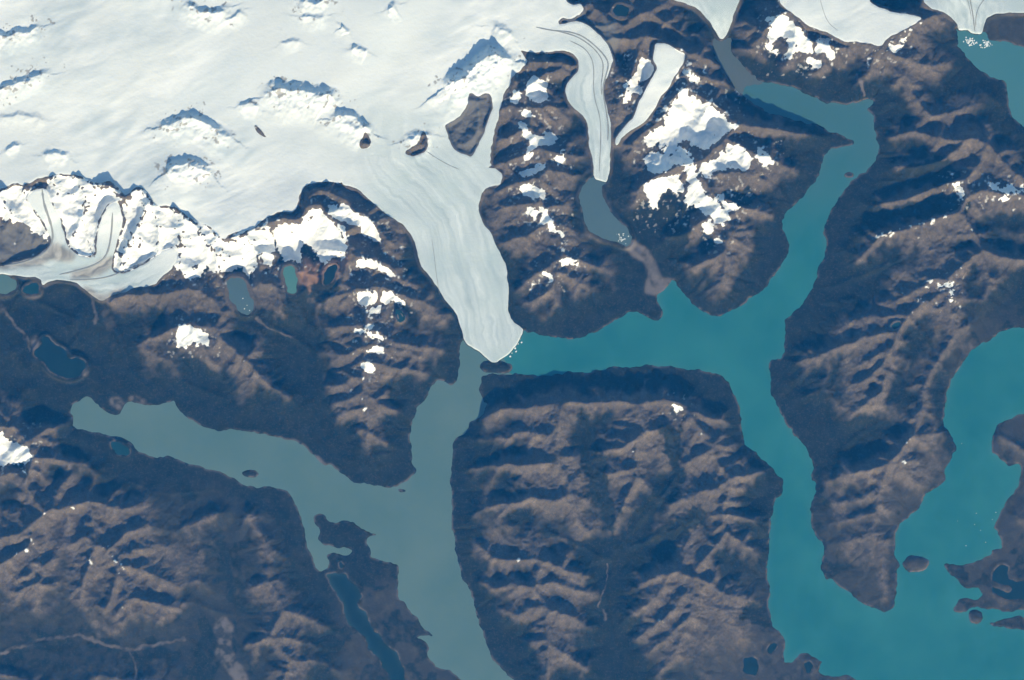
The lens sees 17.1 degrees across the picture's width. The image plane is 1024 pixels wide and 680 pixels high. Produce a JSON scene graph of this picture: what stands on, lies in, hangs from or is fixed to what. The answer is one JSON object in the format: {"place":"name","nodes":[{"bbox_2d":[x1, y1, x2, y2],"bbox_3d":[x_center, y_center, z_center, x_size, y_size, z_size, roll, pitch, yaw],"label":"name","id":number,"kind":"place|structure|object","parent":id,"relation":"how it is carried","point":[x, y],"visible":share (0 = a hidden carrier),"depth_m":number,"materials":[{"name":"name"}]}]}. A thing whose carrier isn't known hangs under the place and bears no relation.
{"place":"outdoors","nodes":[
{"label":"outdoors","id":0,"kind":"place"},
{"bbox_2d":[0,274,16,293],"bbox_3d":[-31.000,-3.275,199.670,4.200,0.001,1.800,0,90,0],"label":"lake","id":1,"kind":"structure","parent":0,"point":[8,284],"depth_m":199.67,"materials":[{"name":"teal liquid"}]},
{"bbox_2d":[23,283,40,294],"bbox_3d":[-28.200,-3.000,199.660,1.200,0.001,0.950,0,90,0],"label":"lake","id":2,"kind":"structure","parent":0,"point":[32,288],"depth_m":199.66,"materials":[{"name":"blue liquid"}]},
{"bbox_2d":[34,334,85,377],"bbox_3d":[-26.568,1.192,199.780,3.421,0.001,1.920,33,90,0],"label":"lake","id":3,"kind":"structure","parent":0,"point":[51,355],"depth_m":199.78,"materials":[{"name":"blue liquid"}]},
{"bbox_2d":[111,439,129,455],"bbox_3d":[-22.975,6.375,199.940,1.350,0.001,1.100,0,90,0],"label":"lake","id":4,"kind":"structure","parent":0,"point":[119,448],"depth_m":199.94,"materials":[{"name":"blue liquid"}]},
{"bbox_2d":[0,400,459,679],"bbox_3d":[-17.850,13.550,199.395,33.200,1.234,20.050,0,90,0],"label":"hills","id":5,"kind":"structure","parent":0,"point":[134,564],"depth_m":199.76,"materials":[{"name":"brown stone"}]},
{"bbox_2d":[0,431,31,472],"bbox_3d":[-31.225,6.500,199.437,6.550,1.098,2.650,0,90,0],"label":"snowfield","id":6,"kind":"structure","parent":5,"relation":"on","point":[11,452],"depth_m":199.45,"materials":[{"name":"white snow"}]},
{"bbox_2d":[0,174,478,487],"bbox_3d":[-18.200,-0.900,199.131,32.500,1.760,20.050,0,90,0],"label":"mountains","id":7,"kind":"structure","parent":0,"point":[279,360],"depth_m":199.65,"materials":[{"name":"brown stone"}]},
{"bbox_2d":[0,174,121,257],"bbox_3d":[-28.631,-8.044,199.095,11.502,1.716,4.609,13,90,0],"label":"snowfield","id":8,"kind":"structure","parent":7,"relation":"on","point":[69,208],"depth_m":199.07,"materials":[{"name":"white snow"}]},
{"bbox_2d":[0,188,178,299],"bbox_3d":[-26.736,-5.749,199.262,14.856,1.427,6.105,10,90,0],"label":"glacier","id":9,"kind":"object","parent":7,"relation":"on","point":[95,276],"visible":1,"depth_m":199.34,"materials":[{"name":"white ice"}]},
{"bbox_2d":[175,324,208,348],"bbox_3d":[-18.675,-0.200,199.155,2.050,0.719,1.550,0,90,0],"label":"snowfield","id":10,"kind":"structure","parent":7,"relation":"on","point":[186,335],"depth_m":199.09,"materials":[{"name":"white snow"}]},
{"bbox_2d":[113,189,278,280],"bbox_3d":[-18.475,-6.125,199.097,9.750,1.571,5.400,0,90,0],"label":"snowfield","id":11,"kind":"structure","parent":7,"relation":"on","point":[195,251],"depth_m":199.10,"materials":[{"name":"white snow"}]},
{"bbox_2d":[273,208,348,262],"bbox_3d":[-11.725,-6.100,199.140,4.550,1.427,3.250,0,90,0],"label":"snowfield","id":12,"kind":"structure","parent":7,"relation":"on","point":[319,232],"depth_m":199.43,"materials":[{"name":"white snow"}]},
{"bbox_2d":[314,251,327,264],"bbox_3d":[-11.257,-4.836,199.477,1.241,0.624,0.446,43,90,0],"label":"snowfield","id":13,"kind":"structure","parent":7,"relation":"on","point":[320,259],"depth_m":199.56,"materials":[{"name":"white snow"}]},
{"bbox_2d":[328,203,380,242],"bbox_3d":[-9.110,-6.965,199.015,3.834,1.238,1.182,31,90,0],"label":"snowfield","id":14,"kind":"structure","parent":7,"relation":"on","point":[367,225],"depth_m":198.96,"materials":[{"name":"white snow"}]},
{"bbox_2d":[357,290,377,308],"bbox_3d":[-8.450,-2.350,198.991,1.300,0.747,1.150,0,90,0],"label":"snowfield","id":15,"kind":"structure","parent":7,"relation":"on","point":[364,299],"depth_m":199.03,"materials":[{"name":"white snow"}]},
{"bbox_2d":[361,361,374,372],"bbox_3d":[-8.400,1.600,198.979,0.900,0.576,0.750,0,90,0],"label":"snowfield","id":16,"kind":"structure","parent":7,"relation":"on","point":[367,366],"depth_m":198.89,"materials":[{"name":"white snow"}]},
{"bbox_2d":[354,324,383,341],"bbox_3d":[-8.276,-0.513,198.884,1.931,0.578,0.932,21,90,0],"label":"snowfield","id":17,"kind":"structure","parent":7,"relation":"on","point":[370,327],"depth_m":198.88,"materials":[{"name":"white snow"}]},
{"bbox_2d":[350,252,394,279],"bbox_3d":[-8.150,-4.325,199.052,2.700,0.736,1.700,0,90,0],"label":"snowfield","id":18,"kind":"structure","parent":7,"relation":"on","point":[368,263],"depth_m":199.10,"materials":[{"name":"white snow"}]},
{"bbox_2d":[366,345,383,353],"bbox_3d":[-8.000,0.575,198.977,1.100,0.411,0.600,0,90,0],"label":"snowfield","id":19,"kind":"structure","parent":7,"relation":"on","point":[377,349],"depth_m":199.05,"materials":[{"name":"white snow"}]},
{"bbox_2d":[369,305,381,313],"bbox_3d":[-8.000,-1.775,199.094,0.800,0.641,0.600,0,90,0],"label":"snowfield","id":20,"kind":"structure","parent":7,"relation":"on","point":[372,310],"depth_m":199.26,"materials":[{"name":"white snow"}]},
{"bbox_2d":[380,291,404,304],"bbox_3d":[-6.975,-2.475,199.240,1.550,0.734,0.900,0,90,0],"label":"snowfield","id":21,"kind":"structure","parent":7,"relation":"on","point":[386,297],"depth_m":199.23,"materials":[{"name":"white snow"}]},
{"bbox_2d":[226,275,253,315],"bbox_3d":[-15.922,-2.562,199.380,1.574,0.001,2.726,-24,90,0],"label":"lake","id":22,"kind":"structure","parent":0,"point":[237,289],"depth_m":199.38,"materials":[{"name":"liquid"}]},
{"bbox_2d":[283,263,297,293],"bbox_3d":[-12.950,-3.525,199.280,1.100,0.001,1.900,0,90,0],"label":"lake","id":23,"kind":"structure","parent":0,"point":[290,277],"depth_m":199.28,"materials":[{"name":"green liquid"}]},
{"bbox_2d":[0,0,582,238],"bbox_3d":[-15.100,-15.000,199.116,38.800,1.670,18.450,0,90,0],"label":"ice field","id":24,"kind":"structure","parent":0,"point":[171,103],"depth_m":198.78,"materials":[{"name":"white snow"}]},
{"bbox_2d":[255,125,265,136],"bbox_3d":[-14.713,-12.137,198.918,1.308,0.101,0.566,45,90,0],"label":"nunatak","id":25,"kind":"structure","parent":24,"relation":"on","point":[259,131],"depth_m":198.91,"materials":[{"name":"grey stone"}]},
{"bbox_2d":[359,133,370,148],"bbox_3d":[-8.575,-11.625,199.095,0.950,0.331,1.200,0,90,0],"label":"nunatak","id":26,"kind":"structure","parent":24,"relation":"on","point":[365,141],"depth_m":199.11,"materials":[{"name":"stone"}]},
{"bbox_2d":[405,132,427,155],"bbox_3d":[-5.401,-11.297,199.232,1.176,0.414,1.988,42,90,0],"label":"nunatak","id":27,"kind":"structure","parent":24,"relation":"on","point":[420,146],"depth_m":199.24,"materials":[{"name":"stone"}]},
{"bbox_2d":[445,93,492,156],"bbox_3d":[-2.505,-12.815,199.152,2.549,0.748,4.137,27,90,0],"label":"nunatak","id":28,"kind":"structure","parent":24,"relation":"on","point":[465,129],"depth_m":199.27,"materials":[{"name":"brown stone"}]},
{"bbox_2d":[70,340,513,679],"bbox_3d":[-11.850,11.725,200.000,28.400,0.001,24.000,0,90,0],"label":"lake","id":29,"kind":"structure","parent":0,"point":[413,538],"depth_m":200.00,"materials":[{"name":"grey liquid"}]},
{"bbox_2d":[242,469,258,477],"bbox_3d":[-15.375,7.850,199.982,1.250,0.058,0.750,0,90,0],"label":"island","id":30,"kind":"structure","parent":29,"relation":"on","point":[250,473],"depth_m":199.97,"materials":[{"name":"stone"}]},
{"bbox_2d":[480,358,511,374],"bbox_3d":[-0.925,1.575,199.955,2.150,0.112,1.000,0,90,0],"label":"island","id":31,"kind":"structure","parent":29,"relation":"on","point":[492,368],"depth_m":199.94,"materials":[{"name":"brown stone"}]},
{"bbox_2d":[321,263,338,286],"bbox_3d":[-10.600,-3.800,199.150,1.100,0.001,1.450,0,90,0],"label":"lake","id":32,"kind":"structure","parent":0,"point":[329,274],"depth_m":199.15,"materials":[{"name":"blue liquid"}]},
{"bbox_2d":[326,573,404,679],"bbox_3d":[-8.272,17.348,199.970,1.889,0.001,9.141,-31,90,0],"label":"lake","id":33,"kind":"structure","parent":0,"point":[347,591],"depth_m":199.97,"materials":[{"name":"blue liquid"}]},
{"bbox_2d":[396,310,404,321],"bbox_3d":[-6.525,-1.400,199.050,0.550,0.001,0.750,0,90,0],"label":"lake","id":34,"kind":"structure","parent":0,"point":[401,318],"depth_m":199.05,"materials":[{"name":"blue liquid"}]},
{"bbox_2d":[54,0,1023,611],"bbox_3d":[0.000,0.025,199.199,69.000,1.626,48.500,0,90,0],"label":"mountains","id":35,"kind":"structure","parent":0,"point":[860,386],"depth_m":199.63,"materials":[{"name":"brown stone"}]},
{"bbox_2d":[342,151,522,361],"bbox_3d":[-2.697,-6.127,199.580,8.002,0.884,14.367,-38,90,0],"label":"glacier","id":36,"kind":"object","parent":35,"relation":"on","point":[433,210],"visible":1,"depth_m":199.56,"materials":[{"name":"white ice"}]},
{"bbox_2d":[765,14,819,65],"bbox_3d":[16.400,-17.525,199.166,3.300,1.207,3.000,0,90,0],"label":"snowfield","id":37,"kind":"structure","parent":35,"relation":"on","point":[782,25],"depth_m":199.06,"materials":[{"name":"white snow"}]},
{"bbox_2d":[806,57,821,68],"bbox_3d":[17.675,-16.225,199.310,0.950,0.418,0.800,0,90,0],"label":"snowfield","id":38,"kind":"structure","parent":35,"relation":"on","point":[812,61],"depth_m":199.42,"materials":[{"name":"white snow"}]},
{"bbox_2d":[815,36,834,60],"bbox_3d":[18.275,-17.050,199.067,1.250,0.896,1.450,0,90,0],"label":"snowfield","id":39,"kind":"structure","parent":35,"relation":"on","point":[820,47],"depth_m":198.98,"materials":[{"name":"white snow"}]},
{"bbox_2d":[780,0,920,45],"bbox_3d":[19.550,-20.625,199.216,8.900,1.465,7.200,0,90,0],"label":"glacier","id":40,"kind":"object","parent":35,"relation":"on","point":[864,21],"visible":1,"depth_m":198.70,"materials":[{"name":"white ice"}]},
{"bbox_2d":[889,37,906,52],"bbox_3d":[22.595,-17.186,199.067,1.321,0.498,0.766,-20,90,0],"label":"snowfield","id":41,"kind":"structure","parent":35,"relation":"on","point":[894,49],"depth_m":199.09,"materials":[{"name":"white snow"}]},
{"bbox_2d":[937,281,954,301],"bbox_3d":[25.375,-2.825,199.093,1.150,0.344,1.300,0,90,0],"label":"snowfield","id":42,"kind":"structure","parent":35,"relation":"on","point":[948,286],"depth_m":199.03,"materials":[{"name":"white snow"}]},
{"bbox_2d":[951,173,959,187],"bbox_3d":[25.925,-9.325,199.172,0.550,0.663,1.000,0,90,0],"label":"snowfield","id":43,"kind":"structure","parent":35,"relation":"on","point":[956,184],"depth_m":199.07,"materials":[{"name":"white snow"}]},
{"bbox_2d":[954,186,964,199],"bbox_3d":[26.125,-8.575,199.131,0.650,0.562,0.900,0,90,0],"label":"snowfield","id":44,"kind":"structure","parent":35,"relation":"on","point":[960,190],"depth_m":199.11,"materials":[{"name":"white snow"}]},
{"bbox_2d":[924,0,1023,33],"bbox_3d":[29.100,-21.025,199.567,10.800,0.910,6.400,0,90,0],"label":"glacier","id":45,"kind":"object","parent":35,"relation":"on","point":[971,16],"visible":1,"depth_m":199.71,"materials":[{"name":"white ice"}]},
{"bbox_2d":[988,182,1023,201],"bbox_3d":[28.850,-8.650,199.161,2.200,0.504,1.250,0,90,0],"label":"snowfield","id":46,"kind":"structure","parent":35,"relation":"on","point":[1008,189],"depth_m":199.12,"materials":[{"name":"white snow"}]},
{"bbox_2d":[479,50,662,374],"bbox_3d":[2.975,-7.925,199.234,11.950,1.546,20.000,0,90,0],"label":"mountains","id":47,"kind":"structure","parent":0,"point":[603,283],"depth_m":199.49,"materials":[{"name":"brown stone"}]},
{"bbox_2d":[510,89,521,103],"bbox_3d":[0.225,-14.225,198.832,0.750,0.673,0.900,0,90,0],"label":"snowfield","id":48,"kind":"structure","parent":47,"relation":"on","point":[515,99],"depth_m":198.96,"materials":[{"name":"white snow"}]},
{"bbox_2d":[521,109,535,117],"bbox_3d":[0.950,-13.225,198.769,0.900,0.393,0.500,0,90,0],"label":"snowfield","id":49,"kind":"structure","parent":47,"relation":"on","point":[525,113],"depth_m":198.81,"materials":[{"name":"white snow"}]},
{"bbox_2d":[519,163,544,176],"bbox_3d":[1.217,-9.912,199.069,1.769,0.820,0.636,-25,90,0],"label":"snowfield","id":50,"kind":"structure","parent":47,"relation":"on","point":[530,171],"depth_m":199.15,"materials":[{"name":"snow"}]},
{"bbox_2d":[519,183,545,199],"bbox_3d":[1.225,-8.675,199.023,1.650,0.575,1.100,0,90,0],"label":"snowfield","id":51,"kind":"structure","parent":47,"relation":"on","point":[531,191],"depth_m":199.09,"materials":[{"name":"white snow"}]},
{"bbox_2d":[525,207,542,224],"bbox_3d":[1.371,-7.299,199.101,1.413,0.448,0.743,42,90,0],"label":"snowfield","id":52,"kind":"structure","parent":47,"relation":"on","point":[531,211],"depth_m":199.12,"materials":[{"name":"white snow"}]},
{"bbox_2d":[526,75,548,102],"bbox_3d":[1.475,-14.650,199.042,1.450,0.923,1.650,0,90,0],"label":"snowfield","id":53,"kind":"structure","parent":47,"relation":"on","point":[536,88],"depth_m":199.09,"materials":[{"name":"white snow"}]},
{"bbox_2d":[518,121,557,160],"bbox_3d":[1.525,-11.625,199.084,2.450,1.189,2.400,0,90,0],"label":"snowfield","id":54,"kind":"structure","parent":47,"relation":"on","point":[547,139],"depth_m":198.89,"materials":[{"name":"white snow"}]},
{"bbox_2d":[532,271,552,285],"bbox_3d":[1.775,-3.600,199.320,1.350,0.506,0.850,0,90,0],"label":"snowfield","id":55,"kind":"structure","parent":47,"relation":"on","point":[548,275],"depth_m":199.22,"materials":[{"name":"white snow"}]},
{"bbox_2d":[539,207,563,237],"bbox_3d":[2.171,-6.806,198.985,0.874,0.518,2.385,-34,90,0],"label":"snowfield","id":56,"kind":"structure","parent":47,"relation":"on","point":[545,218],"depth_m":198.98,"materials":[{"name":"white snow"}]},
{"bbox_2d":[554,149,564,165],"bbox_3d":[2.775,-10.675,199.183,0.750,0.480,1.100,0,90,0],"label":"snowfield","id":57,"kind":"structure","parent":47,"relation":"on","point":[559,159],"depth_m":199.21,"materials":[{"name":"white snow"}]},
{"bbox_2d":[559,257,578,266],"bbox_3d":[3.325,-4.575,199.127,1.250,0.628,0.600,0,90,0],"label":"snowfield","id":58,"kind":"structure","parent":47,"relation":"on","point":[566,261],"depth_m":199.18,"materials":[{"name":"white snow"}]},
{"bbox_2d":[579,177,631,245],"bbox_3d":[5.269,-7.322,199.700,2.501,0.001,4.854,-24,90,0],"label":"lake","id":59,"kind":"structure","parent":0,"point":[601,220],"depth_m":199.70,"materials":[{"name":"liquid"}]},
{"bbox_2d":[610,2,628,16],"bbox_3d":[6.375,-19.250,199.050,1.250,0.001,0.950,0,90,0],"label":"lake","id":60,"kind":"structure","parent":0,"point":[620,10],"depth_m":199.05,"materials":[{"name":"blue liquid"}]},
{"bbox_2d":[450,364,855,679],"bbox_3d":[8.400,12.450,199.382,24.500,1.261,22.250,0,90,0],"label":"peninsula","id":61,"kind":"object","parent":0,"point":[612,523],"visible":1,"depth_m":199.59},
{"bbox_2d":[671,404,682,412],"bbox_3d":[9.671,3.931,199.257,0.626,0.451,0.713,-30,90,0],"label":"snowfield","id":62,"kind":"structure","parent":61,"relation":"on","point":[677,408],"depth_m":199.28,"materials":[{"name":"white snow"}]},
{"bbox_2d":[558,0,853,315],"bbox_3d":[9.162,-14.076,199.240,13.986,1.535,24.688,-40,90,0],"label":"mountains","id":63,"kind":"structure","parent":0,"point":[740,265],"depth_m":199.46,"materials":[{"name":"brown stone"}]},
{"bbox_2d":[515,21,612,181],"bbox_3d":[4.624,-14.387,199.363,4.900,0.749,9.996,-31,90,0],"label":"glacier","id":64,"kind":"object","parent":63,"relation":"on","point":[586,45],"visible":1,"depth_m":199.23,"materials":[{"name":"white ice"}]},
{"bbox_2d":[619,54,653,103],"bbox_3d":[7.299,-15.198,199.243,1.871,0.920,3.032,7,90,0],"label":"snowfield","id":65,"kind":"structure","parent":63,"relation":"on","point":[645,70],"depth_m":199.25,"materials":[{"name":"white snow"}]},
{"bbox_2d":[615,43,684,144],"bbox_3d":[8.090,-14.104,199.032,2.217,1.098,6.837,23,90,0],"label":"glacier","id":66,"kind":"object","parent":63,"relation":"on","point":[668,60],"visible":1,"depth_m":198.83,"materials":[{"name":"white ice"}]},
{"bbox_2d":[644,126,663,146],"bbox_3d":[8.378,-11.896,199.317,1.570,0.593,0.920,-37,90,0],"label":"snowfield","id":67,"kind":"structure","parent":63,"relation":"on","point":[657,134],"depth_m":199.38,"materials":[{"name":"white snow"}]},
{"bbox_2d":[643,175,683,208],"bbox_3d":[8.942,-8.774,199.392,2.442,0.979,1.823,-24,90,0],"label":"snowfield","id":68,"kind":"structure","parent":63,"relation":"on","point":[654,190],"depth_m":199.42,"materials":[{"name":"white snow"}]},
{"bbox_2d":[643,147,732,226],"bbox_3d":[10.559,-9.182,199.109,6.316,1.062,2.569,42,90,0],"label":"snowfield","id":69,"kind":"structure","parent":63,"relation":"on","point":[659,163],"depth_m":199.16,"materials":[{"name":"white snow"}]},
{"bbox_2d":[682,69,704,83],"bbox_3d":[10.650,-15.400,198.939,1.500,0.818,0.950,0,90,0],"label":"snowfield","id":70,"kind":"structure","parent":63,"relation":"on","point":[692,78],"depth_m":198.90,"materials":[{"name":"white snow"}]},
{"bbox_2d":[659,82,738,164],"bbox_3d":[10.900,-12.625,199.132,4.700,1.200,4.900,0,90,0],"label":"snowfield","id":71,"kind":"structure","parent":63,"relation":"on","point":[684,121],"depth_m":199.39,"materials":[{"name":"white snow"}]},
{"bbox_2d":[675,0,738,38],"bbox_3d":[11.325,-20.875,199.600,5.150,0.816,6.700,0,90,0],"label":"glacier","id":72,"kind":"object","parent":63,"relation":"on","point":[718,14],"visible":1,"depth_m":199.49,"materials":[{"name":"white ice"}]},
{"bbox_2d":[702,220,717,242],"bbox_3d":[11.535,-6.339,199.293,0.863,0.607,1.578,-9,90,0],"label":"snowfield","id":73,"kind":"structure","parent":63,"relation":"on","point":[708,227],"depth_m":199.21,"materials":[{"name":"white snow"}]},
{"bbox_2d":[714,238,722,243],"bbox_3d":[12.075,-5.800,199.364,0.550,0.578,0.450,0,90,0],"label":"snowfield","id":74,"kind":"structure","parent":63,"relation":"on","point":[719,241],"depth_m":199.37,"materials":[{"name":"white snow"}]},
{"bbox_2d":[698,143,753,178],"bbox_3d":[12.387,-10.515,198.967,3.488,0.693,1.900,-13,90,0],"label":"snowfield","id":75,"kind":"structure","parent":63,"relation":"on","point":[739,156],"depth_m":199.07,"materials":[{"name":"white snow"}]},
{"bbox_2d":[728,203,740,210],"bbox_3d":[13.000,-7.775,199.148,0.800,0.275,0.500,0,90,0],"label":"snowfield","id":76,"kind":"structure","parent":63,"relation":"on","point":[733,206],"depth_m":199.14,"materials":[{"name":"white snow"}]},
{"bbox_2d":[755,146,773,168],"bbox_3d":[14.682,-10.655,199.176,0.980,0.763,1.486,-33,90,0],"label":"snowfield","id":77,"kind":"structure","parent":63,"relation":"on","point":[765,159],"depth_m":199.02,"materials":[{"name":"white snow"}]},
{"bbox_2d":[713,38,761,93],"bbox_3d":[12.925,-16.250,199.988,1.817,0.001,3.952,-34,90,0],"label":"lake","id":78,"kind":"structure","parent":0,"point":[739,76],"depth_m":199.99,"materials":[{"name":"liquid"}]},
{"bbox_2d":[743,657,758,674],"bbox_3d":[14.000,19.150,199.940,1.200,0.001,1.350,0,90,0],"label":"lake","id":79,"kind":"structure","parent":0,"point":[751,666],"depth_m":199.94,"materials":[{"name":"blue liquid"}]},
{"bbox_2d":[504,82,1023,679],"bbox_3d":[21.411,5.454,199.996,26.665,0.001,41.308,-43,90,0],"label":"lake","id":80,"kind":"structure","parent":0,"point":[920,630],"depth_m":200.00,"materials":[{"name":"teal liquid"}]},
{"bbox_2d":[844,172,853,177],"bbox_3d":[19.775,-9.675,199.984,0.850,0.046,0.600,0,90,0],"label":"island","id":81,"kind":"structure","parent":80,"relation":"on","point":[849,175],"depth_m":199.98,"materials":[{"name":"brown stone"}]},
{"bbox_2d":[969,608,982,623],"bbox_3d":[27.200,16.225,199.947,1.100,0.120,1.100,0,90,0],"label":"island","id":82,"kind":"structure","parent":80,"relation":"on","point":[975,616],"depth_m":199.94,"materials":[{"name":"stone"}]},
{"bbox_2d":[767,643,776,653],"bbox_3d":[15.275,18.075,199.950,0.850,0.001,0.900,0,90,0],"label":"lake","id":83,"kind":"structure","parent":0,"point":[771,648],"depth_m":199.95,"materials":[{"name":"blue liquid"}]},
{"bbox_2d":[804,661,812,672],"bbox_3d":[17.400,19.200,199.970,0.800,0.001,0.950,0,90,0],"label":"lake","id":84,"kind":"structure","parent":0,"point":[808,665],"depth_m":199.97,"materials":[{"name":"blue liquid"}]},
{"bbox_2d":[889,322,899,328],"bbox_3d":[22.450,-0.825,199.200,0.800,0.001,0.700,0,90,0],"label":"lake","id":85,"kind":"structure","parent":0,"point":[895,325],"depth_m":199.20,"materials":[{"name":"blue liquid"}]},
{"bbox_2d":[902,555,928,571],"bbox_3d":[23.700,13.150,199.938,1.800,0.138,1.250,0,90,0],"label":"island","id":86,"kind":"structure","parent":0,"point":[911,563],"depth_m":199.91,"materials":[{"name":"stone"}]},
{"bbox_2d":[939,401,1023,629],"bbox_3d":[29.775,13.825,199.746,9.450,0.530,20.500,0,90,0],"label":"headland","id":87,"kind":"structure","parent":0,"point":[1008,442],"depth_m":199.97,"materials":[{"name":"brown stone"}]},
{"bbox_2d":[956,29,1023,126],"bbox_3d":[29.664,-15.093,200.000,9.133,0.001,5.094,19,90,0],"label":"lake","id":88,"kind":"structure","parent":0,"point":[1002,60],"depth_m":200.00,"materials":[{"name":"teal liquid"}]},
{"bbox_2d":[984,12,1023,46],"bbox_3d":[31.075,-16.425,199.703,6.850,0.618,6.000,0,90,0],"label":"headland","id":89,"kind":"structure","parent":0,"point":[1006,27],"depth_m":199.90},
{"bbox_2d":[992,565,1023,599],"bbox_3d":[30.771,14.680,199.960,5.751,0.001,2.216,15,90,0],"label":"lake","id":90,"kind":"structure","parent":0,"point":[1000,575],"depth_m":199.96,"materials":[{"name":"blue liquid"}]}
]}

